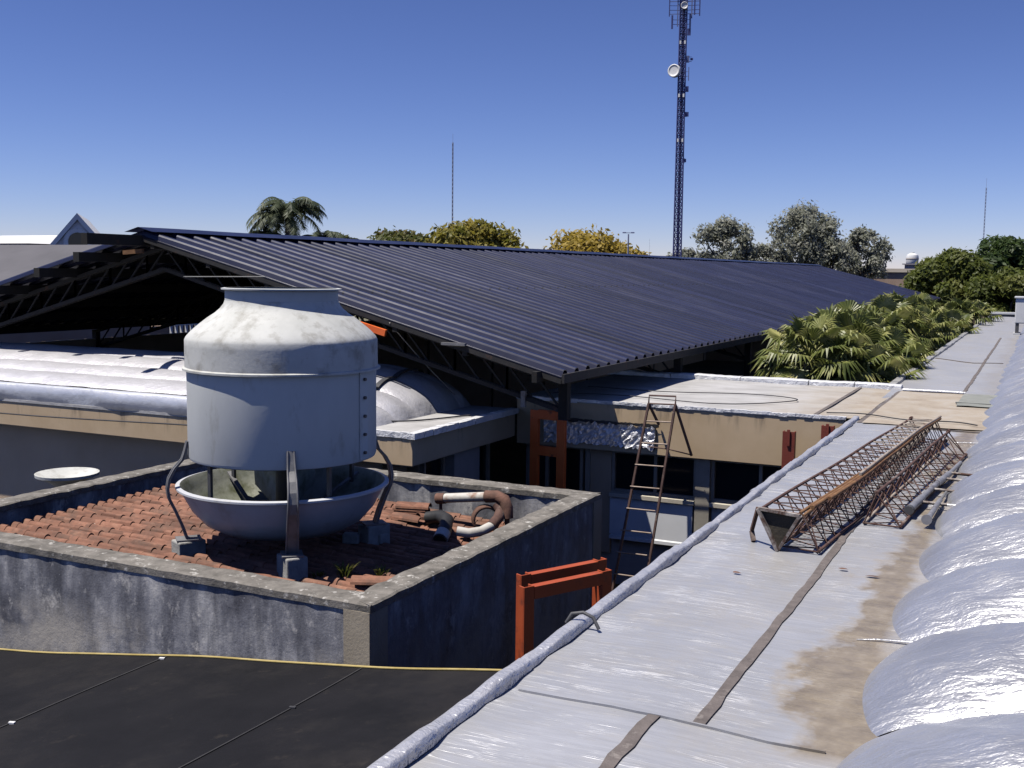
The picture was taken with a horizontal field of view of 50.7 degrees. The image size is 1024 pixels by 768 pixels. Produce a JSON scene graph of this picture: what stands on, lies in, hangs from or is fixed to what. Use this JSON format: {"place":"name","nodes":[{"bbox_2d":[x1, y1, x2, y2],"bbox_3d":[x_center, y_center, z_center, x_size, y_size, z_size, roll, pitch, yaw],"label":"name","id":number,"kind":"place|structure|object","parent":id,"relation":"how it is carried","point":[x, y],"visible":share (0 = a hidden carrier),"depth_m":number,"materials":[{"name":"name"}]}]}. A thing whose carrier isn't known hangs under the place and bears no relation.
{"place":"outdoors","nodes":[
{"label":"outdoors","id":0,"kind":"place"},
{"bbox_2d":[0,235,56,244],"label":"white building","id":1,"kind":"structure","parent":0,"point":[30,240],"depth_m":71.67,"materials":[{"name":"white paint"}]},
{"bbox_2d":[0,245,99,280],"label":"grey warehouse","id":2,"kind":"structure","parent":0,"point":[15,260],"depth_m":46.70,"materials":[{"name":"paint"}]},
{"bbox_2d":[50,213,99,244],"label":"gabled church","id":3,"kind":"structure","parent":0,"point":[76,226],"depth_m":59.98,"materials":[{"name":"white paint"}]},
{"bbox_2d":[63,228,91,244],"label":"arched window","id":4,"kind":"structure","parent":3,"relation":"in","point":[73,236],"depth_m":60.01,"materials":[{"name":"grey glass"}]},
{"bbox_2d":[0,324,194,342],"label":"yard wall","id":5,"kind":"structure","parent":0,"point":[45,336],"depth_m":35.47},
{"bbox_2d":[0,0,1023,269],"label":"sky","id":6,"kind":"structure","parent":0,"point":[896,117],"materials":[{"name":"blue"}]},
{"bbox_2d":[354,316,787,484],"bbox_3d":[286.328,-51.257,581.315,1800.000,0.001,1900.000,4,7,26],"label":"ground","id":7,"kind":"structure","parent":0,"point":[507,460],"depth_m":38.27,"materials":[{"name":"grey concrete"}]},
{"bbox_2d":[170,324,197,332],"bbox_3d":[-11.346,-0.283,41.165,0.200,4.185,4.600,4,7,26],"label":"white railing","id":8,"kind":"object","parent":7,"relation":"on","point":[181,328],"depth_m":39.45,"materials":[{"name":"metal"}]},
{"bbox_2d":[249,228,281,234],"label":"feather palm","id":9,"kind":"object","parent":7,"relation":"on","point":[269,231],"visible":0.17,"depth_m":54.31,"materials":[{"name":"green plant"}]},
{"bbox_2d":[245,196,327,235],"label":"feather palm","id":10,"kind":"object","parent":7,"relation":"on","point":[276,214],"visible":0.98,"depth_m":54.40,"materials":[{"name":"green plant"}]},
{"bbox_2d":[302,230,345,238],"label":"tree","id":11,"kind":"object","parent":7,"relation":"on","point":[328,233],"visible":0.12,"depth_m":54.32,"materials":[{"name":"green plant"}]},
{"bbox_2d":[340,232,357,238],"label":"shade tree","id":12,"kind":"object","parent":7,"relation":"on","point":[347,237],"depth_m":94.34,"materials":[{"name":"green plant"}]},
{"bbox_2d":[367,225,430,242],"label":"shade tree","id":13,"kind":"object","parent":7,"relation":"on","point":[385,234],"visible":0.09,"depth_m":94.42,"materials":[{"name":"green plant"}]},
{"bbox_2d":[452,142,453,222],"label":"thin mast","id":14,"kind":"object","parent":7,"relation":"on","point":[452,178],"visible":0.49,"depth_m":149.91,"materials":[{"name":"metal"}]},
{"bbox_2d":[0,227,940,420],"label":"corrugated shed","id":15,"kind":"structure","parent":7,"relation":"on","point":[493,326],"depth_m":22.69,"materials":[{"name":"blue metal"}]},
{"bbox_2d":[183,276,265,276],"bbox_3d":[-4.417,-1.644,16.568,1.600,0.034,0.016,4,7,26],"label":"stay wire","id":16,"kind":"object","parent":15,"relation":"attached to","point":[224,276],"visible":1,"depth_m":16.55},
{"bbox_2d":[389,322,455,394],"bbox_3d":[-1.348,-0.295,17.066,1.456,1.396,0.154,-4,8,-38],"label":"guy wire","id":17,"kind":"object","parent":15,"relation":"attached to","point":[429,368],"visible":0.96,"depth_m":17.16,"materials":[{"name":"black metal"}]},
{"bbox_2d":[421,218,528,248],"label":"dome tree","id":18,"kind":"object","parent":7,"relation":"on","point":[477,232],"visible":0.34,"depth_m":88.20,"materials":[{"name":"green plant"}]},
{"bbox_2d":[543,223,651,254],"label":"dome tree","id":19,"kind":"object","parent":7,"relation":"on","point":[580,240],"visible":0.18,"depth_m":97.25,"materials":[{"name":"yellow plant"}]},
{"bbox_2d":[622,232,634,253],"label":"street lamp","id":20,"kind":"object","parent":7,"relation":"on","point":[628,242],"visible":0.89,"depth_m":85.02,"materials":[{"name":"metal"}]},
{"bbox_2d":[666,247,706,257],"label":"silver bush","id":21,"kind":"object","parent":7,"relation":"on","point":[690,252],"visible":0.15,"depth_m":110.58,"materials":[{"name":"green plant"}]},
{"bbox_2d":[367,315,1023,767],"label":"flat roof building","id":22,"kind":"structure","parent":7,"relation":"on","point":[693,651],"depth_m":5.80,"materials":[{"name":"grey paint"}]},
{"bbox_2d":[749,416,932,551],"bbox_3d":[3.407,0.804,10.487,0.430,0.312,6.125,4,7,30],"label":"mast section","id":23,"kind":"object","parent":22,"relation":"on","point":[779,525],"visible":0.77,"depth_m":8.88,"materials":[{"name":"metal"}]},
{"bbox_2d":[782,422,947,552],"bbox_3d":[3.603,0.813,10.470,0.321,0.291,6.172,4,7,29],"label":"mast section","id":24,"kind":"object","parent":22,"relation":"on","point":[810,521],"visible":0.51,"depth_m":8.98,"materials":[{"name":"metal"}]},
{"bbox_2d":[828,438,912,499],"bbox_3d":[3.309,0.726,9.773,0.051,0.040,3.551,4,7,29],"label":"steel tube","id":25,"kind":"object","parent":24,"relation":"on","point":[860,478],"visible":1,"depth_m":9.32,"materials":[{"name":"brown metal"}]},
{"bbox_2d":[810,418,941,509],"bbox_3d":[3.687,0.664,10.505,0.060,0.042,5.901,4,7,30],"label":"steel tube","id":26,"kind":"object","parent":24,"relation":"on","point":[819,503],"visible":0.48,"depth_m":8.70,"materials":[{"name":"brown metal"}]},
{"bbox_2d":[859,415,941,475],"bbox_3d":[4.027,0.571,11.053,0.051,0.036,4.400,4,7,30],"label":"steel tube","id":27,"kind":"object","parent":24,"relation":"on","point":[871,465],"visible":1,"depth_m":10.55,"materials":[{"name":"rusty grey steel"}]},
{"bbox_2d":[827,412,977,425],"bbox_3d":[5.351,0.472,14.905,2.038,0.021,0.238,5,8,38],"label":"roof cable","id":28,"kind":"object","parent":22,"relation":"on","point":[899,418],"visible":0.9,"depth_m":14.92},
{"bbox_2d":[862,429,967,527],"bbox_3d":[3.944,0.828,10.360,0.322,0.292,4.068,4,7,29],"label":"mast section","id":29,"kind":"object","parent":22,"relation":"on","point":[873,512],"visible":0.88,"depth_m":9.90,"materials":[{"name":"metal"}]},
{"bbox_2d":[921,491,947,524],"bbox_3d":[3.619,1.012,9.239,0.084,0.084,1.483,4,7,26],"label":"pipe stub","id":30,"kind":"object","parent":22,"relation":"on","point":[926,519],"visible":1,"depth_m":8.82,"materials":[{"name":"metal"}]},
{"bbox_2d":[904,461,971,514],"bbox_3d":[4.048,0.932,10.065,0.280,0.079,2.810,4,7,31],"label":"antenna boom","id":31,"kind":"object","parent":22,"relation":"on","point":[914,504],"visible":0.88,"depth_m":9.83,"materials":[{"name":"grey metal"}]},
{"bbox_2d":[1013,296,1023,334],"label":"roof cabinet","id":32,"kind":"object","parent":22,"relation":"on","point":[1019,312],"visible":1,"depth_m":36.72,"materials":[{"name":"white metal"}]},
{"bbox_2d":[516,369,902,588],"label":"courtyard building","id":33,"kind":"structure","parent":7,"relation":"on","point":[736,450],"depth_m":16.70,"materials":[{"name":"beige paint"}]},
{"bbox_2d":[527,443,585,490],"bbox_3d":[0.705,1.557,17.448,0.980,1.200,0.120,4,7,26],"label":"window","id":34,"kind":"structure","parent":33,"relation":"in","point":[575,457],"depth_m":17.34,"materials":[{"name":"black glass"}]},
{"bbox_2d":[611,451,695,499],"bbox_3d":[2.203,1.386,16.692,1.370,0.670,0.120,4,7,26],"label":"window","id":35,"kind":"structure","parent":33,"relation":"in","point":[679,481],"depth_m":16.67,"materials":[{"name":"black glass"}]},
{"bbox_2d":[550,386,797,403],"bbox_3d":[2.627,0.177,17.528,3.811,0.014,1.616,4,7,26],"label":"roof cable","id":36,"kind":"object","parent":33,"relation":"on","point":[687,392],"visible":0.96,"depth_m":17.49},
{"bbox_2d":[710,460,780,503],"bbox_3d":[3.863,1.488,15.883,1.890,0.670,0.120,4,7,26],"label":"window","id":37,"kind":"structure","parent":33,"relation":"in","point":[731,481],"depth_m":16.14,"materials":[{"name":"black glass"}]},
{"bbox_2d":[690,214,762,259],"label":"silver tree","id":38,"kind":"object","parent":7,"relation":"on","point":[724,231],"visible":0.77,"depth_m":109.04,"materials":[{"name":"green plant"}]},
{"bbox_2d":[743,242,792,262],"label":"silver bush","id":39,"kind":"object","parent":7,"relation":"on","point":[763,250],"visible":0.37,"depth_m":109.15,"materials":[{"name":"green plant"}]},
{"bbox_2d":[750,312,867,381],"bbox_3d":[5.798,1.309,21.392,2.580,5.494,2.088,4,7,26],"label":"fan palm","id":40,"kind":"object","parent":7,"relation":"on","point":[799,332],"visible":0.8,"depth_m":20.87,"materials":[{"name":"green plant"}]},
{"bbox_2d":[765,198,856,265],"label":"silver tree","id":41,"kind":"object","parent":7,"relation":"on","point":[802,218],"visible":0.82,"depth_m":108.34,"materials":[{"name":"green plant"}]},
{"bbox_2d":[768,303,868,371],"bbox_3d":[6.825,1.009,23.869,2.571,5.600,2.348,4,7,26],"label":"fan palm","id":42,"kind":"object","parent":7,"relation":"on","point":[830,311],"visible":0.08,"depth_m":23.68,"materials":[{"name":"green plant"}]},
{"bbox_2d":[795,237,865,276],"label":"silver bush","id":43,"kind":"object","parent":7,"relation":"on","point":[822,260],"visible":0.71,"depth_m":107.47,"materials":[{"name":"green plant"}]},
{"bbox_2d":[797,345,875,381],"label":"fan palm","id":44,"kind":"object","parent":7,"relation":"on","point":[823,361],"visible":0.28,"depth_m":20.50,"materials":[{"name":"green plant"}]},
{"bbox_2d":[785,328,889,382],"bbox_3d":[6.347,1.455,21.464,2.085,5.200,2.366,-2,6,-20],"label":"fan palm","id":45,"kind":"object","parent":7,"relation":"on","point":[857,339],"visible":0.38,"depth_m":20.69,"materials":[{"name":"green plant"}]},
{"bbox_2d":[795,308,913,381],"bbox_3d":[7.237,1.142,22.977,2.515,5.528,2.332,-1,6,-15],"label":"fan palm","id":46,"kind":"object","parent":7,"relation":"on","point":[849,321],"visible":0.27,"depth_m":22.50,"materials":[{"name":"green plant"}]},
{"bbox_2d":[833,300,885,317],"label":"fan palm","id":47,"kind":"object","parent":7,"relation":"on","point":[850,305],"visible":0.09,"depth_m":26.58,"materials":[{"name":"green plant"}]},
{"bbox_2d":[832,224,894,279],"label":"silver tree","id":48,"kind":"object","parent":7,"relation":"on","point":[860,238],"visible":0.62,"depth_m":109.65,"materials":[{"name":"green plant"}]},
{"bbox_2d":[834,340,927,382],"bbox_3d":[6.971,1.599,21.348,2.184,4.953,2.018,-2,6,-24],"label":"fan palm","id":49,"kind":"object","parent":7,"relation":"on","point":[894,364],"visible":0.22,"depth_m":20.86,"materials":[{"name":"green plant"}]},
{"bbox_2d":[859,305,919,374],"bbox_3d":[8.635,0.857,26.047,2.221,5.488,2.663,4,7,26],"label":"fan palm","id":50,"kind":"object","parent":7,"relation":"on","point":[888,322],"visible":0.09,"depth_m":25.52,"materials":[{"name":"green plant"}]},
{"bbox_2d":[862,294,926,340],"bbox_3d":[10.189,0.328,30.172,2.514,5.720,2.621,4,7,26],"label":"fan palm","id":51,"kind":"object","parent":7,"relation":"on","point":[887,304],"visible":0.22,"depth_m":29.77,"materials":[{"name":"green plant"}]},
{"bbox_2d":[868,326,936,381],"bbox_3d":[8.019,1.290,23.517,2.158,5.139,2.250,4,7,26],"label":"fan palm","id":52,"kind":"object","parent":7,"relation":"on","point":[909,348],"visible":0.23,"depth_m":23.23,"materials":[{"name":"green plant"}]},
{"bbox_2d":[874,290,932,337],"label":"fan palm","id":53,"kind":"object","parent":7,"relation":"on","point":[911,299],"visible":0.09,"depth_m":33.78,"materials":[{"name":"green plant"}]},
{"bbox_2d":[899,339,936,358],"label":"fan palm","id":54,"kind":"object","parent":7,"relation":"on","point":[931,353],"visible":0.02,"depth_m":26.45,"materials":[{"name":"green plant"}]},
{"bbox_2d":[901,307,947,354],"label":"fan palm","id":55,"kind":"object","parent":7,"relation":"on","point":[929,330],"visible":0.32,"depth_m":29.85,"materials":[{"name":"green plant"}]},
{"bbox_2d":[910,292,958,336],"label":"fan palm","id":56,"kind":"object","parent":7,"relation":"on","point":[924,299],"visible":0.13,"depth_m":40.14,"materials":[{"name":"green plant"}]},
{"bbox_2d":[916,304,961,351],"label":"fan palm","id":57,"kind":"object","parent":7,"relation":"on","point":[938,317],"visible":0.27,"depth_m":34.43,"materials":[{"name":"green plant"}]},
{"bbox_2d":[899,246,993,306],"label":"green tree","id":58,"kind":"object","parent":7,"relation":"on","point":[951,268],"visible":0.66,"depth_m":73.87,"materials":[{"name":"green plant"}]},
{"bbox_2d":[940,308,980,343],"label":"fan palm","id":59,"kind":"object","parent":7,"relation":"on","point":[961,319],"visible":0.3,"depth_m":37.76,"materials":[{"name":"green plant"}]},
{"bbox_2d":[944,295,994,335],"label":"fan palm","id":60,"kind":"object","parent":7,"relation":"on","point":[965,306],"visible":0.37,"depth_m":44.07,"materials":[{"name":"green plant"}]},
{"bbox_2d":[950,299,1004,325],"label":"fan palm","id":61,"kind":"object","parent":7,"relation":"on","point":[981,305],"visible":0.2,"depth_m":47.51,"materials":[{"name":"green plant"}]},
{"bbox_2d":[983,181,986,237],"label":"thin mast","id":62,"kind":"object","parent":7,"relation":"on","point":[985,210],"visible":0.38,"depth_m":139.94,"materials":[{"name":"metal"}]},
{"bbox_2d":[962,265,1023,311],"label":"green tree","id":63,"kind":"object","parent":7,"relation":"on","point":[1001,289],"visible":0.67,"depth_m":70.71,"materials":[{"name":"green plant"}]},
{"bbox_2d":[973,234,1023,274],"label":"green tree","id":64,"kind":"object","parent":7,"relation":"on","point":[1004,251],"visible":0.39,"depth_m":75.53,"materials":[{"name":"green plant"}]},
{"bbox_2d":[668,0,700,256],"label":"lattice tower","id":65,"kind":"structure","parent":0,"point":[675,70],"depth_m":98.62,"materials":[{"name":"grey metal"}]},
{"bbox_2d":[858,264,942,289],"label":"distant house","id":66,"kind":"structure","parent":0,"point":[895,276],"depth_m":119.93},
{"bbox_2d":[906,252,918,263],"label":"water tank","id":67,"kind":"object","parent":66,"relation":"on","point":[912,257],"visible":0.98,"depth_m":119.78,"materials":[{"name":"white paint"}]},
{"bbox_2d":[970,312,1014,322],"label":"boundary wall","id":68,"kind":"structure","parent":0,"point":[1007,314],"depth_m":54.80,"materials":[{"name":"white paint"}]},
{"label":"courtyard paving","id":69,"kind":"structure","parent":0,"visible":0},
{"bbox_2d":[34,467,99,486],"bbox_3d":[-6.377,2.892,15.633,0.870,3.270,0.870,4,7,26],"label":"satellite dish","id":70,"kind":"object","parent":69,"relation":"on","point":[56,477],"visible":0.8,"depth_m":15.56,"materials":[{"name":"metal"}]},
{"bbox_2d":[0,342,519,498],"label":"side wing building","id":71,"kind":"structure","parent":69,"relation":"on","point":[121,384],"depth_m":17.28,"materials":[{"name":"beige paint"}]},
{"bbox_2d":[0,412,186,425],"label":"service wire","id":72,"kind":"object","parent":71,"relation":"attached to","point":[95,419],"visible":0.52,"depth_m":16.85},
{"bbox_2d":[391,414,469,421],"bbox_3d":[-1.606,0.497,15.898,2.069,0.041,0.677,0,6,-8],"label":"roof cable","id":73,"kind":"object","parent":71,"relation":"on","point":[428,419],"visible":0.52,"depth_m":15.78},
{"bbox_2d":[419,457,444,475],"bbox_3d":[-1.178,1.668,15.998,0.080,1.340,0.610,4,7,26],"label":"window","id":74,"kind":"structure","parent":71,"relation":"in","point":[436,467],"depth_m":16.02,"materials":[{"name":"black glass"}]},
{"bbox_2d":[479,444,489,480],"bbox_3d":[-0.534,1.539,17.302,0.080,1.340,0.630,4,7,26],"label":"window","id":75,"kind":"structure","parent":71,"relation":"in","point":[484,461],"depth_m":17.48,"materials":[{"name":"black glass"}]},
{"bbox_2d":[0,459,601,668],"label":"tank house","id":76,"kind":"structure","parent":69,"relation":"on","point":[97,565],"depth_m":9.78,"materials":[{"name":"concrete"}]},
{"bbox_2d":[171,538,205,556],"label":"concrete block","id":77,"kind":"structure","parent":76,"relation":"on","point":[191,548],"depth_m":10.71,"materials":[{"name":"grey concrete"}]},
{"bbox_2d":[0,648,501,767],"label":"shade net","id":78,"kind":"object","parent":76,"relation":"attached to","point":[85,710],"visible":0.81,"depth_m":7.43,"materials":[{"name":"black fabric"}]},
{"bbox_2d":[277,553,307,580],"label":"concrete block","id":79,"kind":"structure","parent":76,"relation":"on","point":[293,568],"depth_m":10.15,"materials":[{"name":"grey concrete"}]},
{"bbox_2d":[165,287,393,558],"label":"cooling tower","id":80,"kind":"structure","parent":79,"relation":"on","point":[281,406],"depth_m":10.29,"materials":[{"name":"grey metal"}]},
{"bbox_2d":[310,570,325,578],"bbox_3d":[-1.847,1.800,10.269,0.180,0.084,0.112,0,6,-5],"label":"weed clump","id":81,"kind":"object","parent":76,"relation":"on","point":[318,574],"visible":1,"depth_m":10.26,"materials":[{"name":"green plant"}]},
{"bbox_2d":[332,561,360,577],"bbox_3d":[-1.595,1.773,10.286,0.300,0.168,0.258,1,6,0],"label":"weed clump","id":82,"kind":"object","parent":76,"relation":"on","point":[342,570],"visible":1,"depth_m":10.31,"materials":[{"name":"green plant"}]},
{"bbox_2d":[342,532,360,543],"bbox_3d":[-1.700,1.633,11.466,0.180,0.110,0.126,1,6,3],"label":"broken block","id":83,"kind":"object","parent":76,"relation":"on","point":[351,537],"depth_m":11.41,"materials":[{"name":"concrete"}]},
{"bbox_2d":[350,575,392,584],"bbox_3d":[-1.293,1.819,10.070,0.400,0.060,0.170,1,6,3],"label":"roof tile","id":84,"kind":"object","parent":76,"relation":"on","point":[362,580],"visible":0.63,"depth_m":10.01,"materials":[{"name":"ceramic"}]},
{"bbox_2d":[358,523,389,544],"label":"concrete block","id":85,"kind":"structure","parent":76,"relation":"on","point":[369,534],"depth_m":11.45,"materials":[{"name":"grey concrete"}]},
{"bbox_2d":[373,564,390,575],"bbox_3d":[-1.255,1.799,10.434,0.193,0.114,0.258,2,6,11],"label":"weed clump","id":86,"kind":"object","parent":76,"relation":"on","point":[381,570],"visible":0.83,"depth_m":10.45,"materials":[{"name":"green plant"}]},
{"bbox_2d":[378,533,388,543],"bbox_3d":[-1.388,1.642,11.537,0.098,0.110,0.140,5,7,36],"label":"broken block","id":87,"kind":"object","parent":76,"relation":"on","point":[383,538],"depth_m":11.49,"materials":[{"name":"concrete"}]},
{"bbox_2d":[390,512,423,522],"bbox_3d":[-1.194,1.525,12.434,0.400,0.060,0.170,4,7,32],"label":"roof tile","id":88,"kind":"object","parent":76,"relation":"on","point":[405,517],"visible":0.87,"depth_m":12.38,"materials":[{"name":"ceramic"}]},
{"bbox_2d":[392,501,431,513],"bbox_3d":[-1.174,1.449,12.726,0.434,0.120,0.170,2,6,12],"label":"roof tile","id":89,"kind":"object","parent":76,"relation":"on","point":[408,507],"visible":0.94,"depth_m":12.66,"materials":[{"name":"ceramic"}]},
{"bbox_2d":[416,512,423,518],"bbox_3d":[-0.891,1.540,12.413,0.400,0.180,0.170,-3,7,-28],"label":"roof tile","id":90,"kind":"object","parent":76,"relation":"on","point":[420,514],"visible":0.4,"depth_m":12.28,"materials":[{"name":"ceramic"}]},
{"bbox_2d":[424,510,452,541],"bbox_3d":[-0.788,1.581,12.012,0.287,0.280,0.744,-1,6,-15],"label":"pipe elbow","id":91,"kind":"object","parent":76,"relation":"on","point":[443,519],"visible":0.97,"depth_m":11.91,"materials":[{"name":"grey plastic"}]},
{"bbox_2d":[434,490,512,524],"bbox_3d":[-0.436,1.454,12.348,0.997,0.538,0.160,4,7,26],"label":"drain pipe","id":92,"kind":"object","parent":76,"relation":"on","point":[503,500],"visible":0.81,"depth_m":12.24,"materials":[{"name":"white plastic"}]},
{"bbox_2d":[456,502,503,537],"bbox_3d":[-0.313,1.505,11.961,0.267,0.330,0.707,7,8,45],"label":"pipe bend","id":93,"kind":"object","parent":76,"relation":"on","point":[494,522],"visible":0.95,"depth_m":11.86,"materials":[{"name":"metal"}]},
{"bbox_2d":[471,504,498,529],"bbox_3d":[-0.297,1.533,12.276,0.319,0.320,0.120,-1,6,-12],"label":"pipe ring","id":94,"kind":"object","parent":76,"relation":"on","point":[477,510],"visible":0.45,"depth_m":12.21,"materials":[{"name":"brown metal"}]},
{"bbox_2d":[529,409,566,488],"bbox_3d":[0.536,2.438,16.744,0.628,4.090,0.073,5,7,35],"label":"portal frame","id":95,"kind":"object","parent":69,"relation":"on","point":[537,450],"visible":0.38,"depth_m":16.54,"materials":[{"name":"orange paint"}]},
{"bbox_2d":[515,557,611,660],"bbox_3d":[0.409,3.396,8.992,1.024,3.790,0.273,-4,7,-36],"label":"portal frame","id":96,"kind":"object","parent":69,"relation":"on","point":[595,575],"visible":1,"depth_m":8.69,"materials":[{"name":"orange paint"}]},
{"bbox_2d":[611,395,692,590],"bbox_3d":[1.917,2.360,16.105,1.426,4.419,0.584,-3,7,-31],"label":"steel ladder","id":97,"kind":"object","parent":69,"relation":"on","point":[632,486],"visible":0.8,"depth_m":15.98,"materials":[{"name":"metal"}]},
{"bbox_2d":[781,430,795,468],"bbox_3d":[3.900,2.640,15.498,0.170,4.020,0.120,4,7,26],"label":"steel post","id":98,"kind":"object","parent":69,"relation":"on","point":[788,445],"visible":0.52,"depth_m":15.28,"materials":[{"name":"red metal"}]},
{"bbox_2d":[821,424,834,438],"bbox_3d":[4.376,2.610,15.260,0.170,4.140,0.120,4,7,26],"label":"steel post","id":99,"kind":"object","parent":69,"relation":"on","point":[827,430],"visible":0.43,"depth_m":15.01,"materials":[{"name":"red metal"}]}
]}

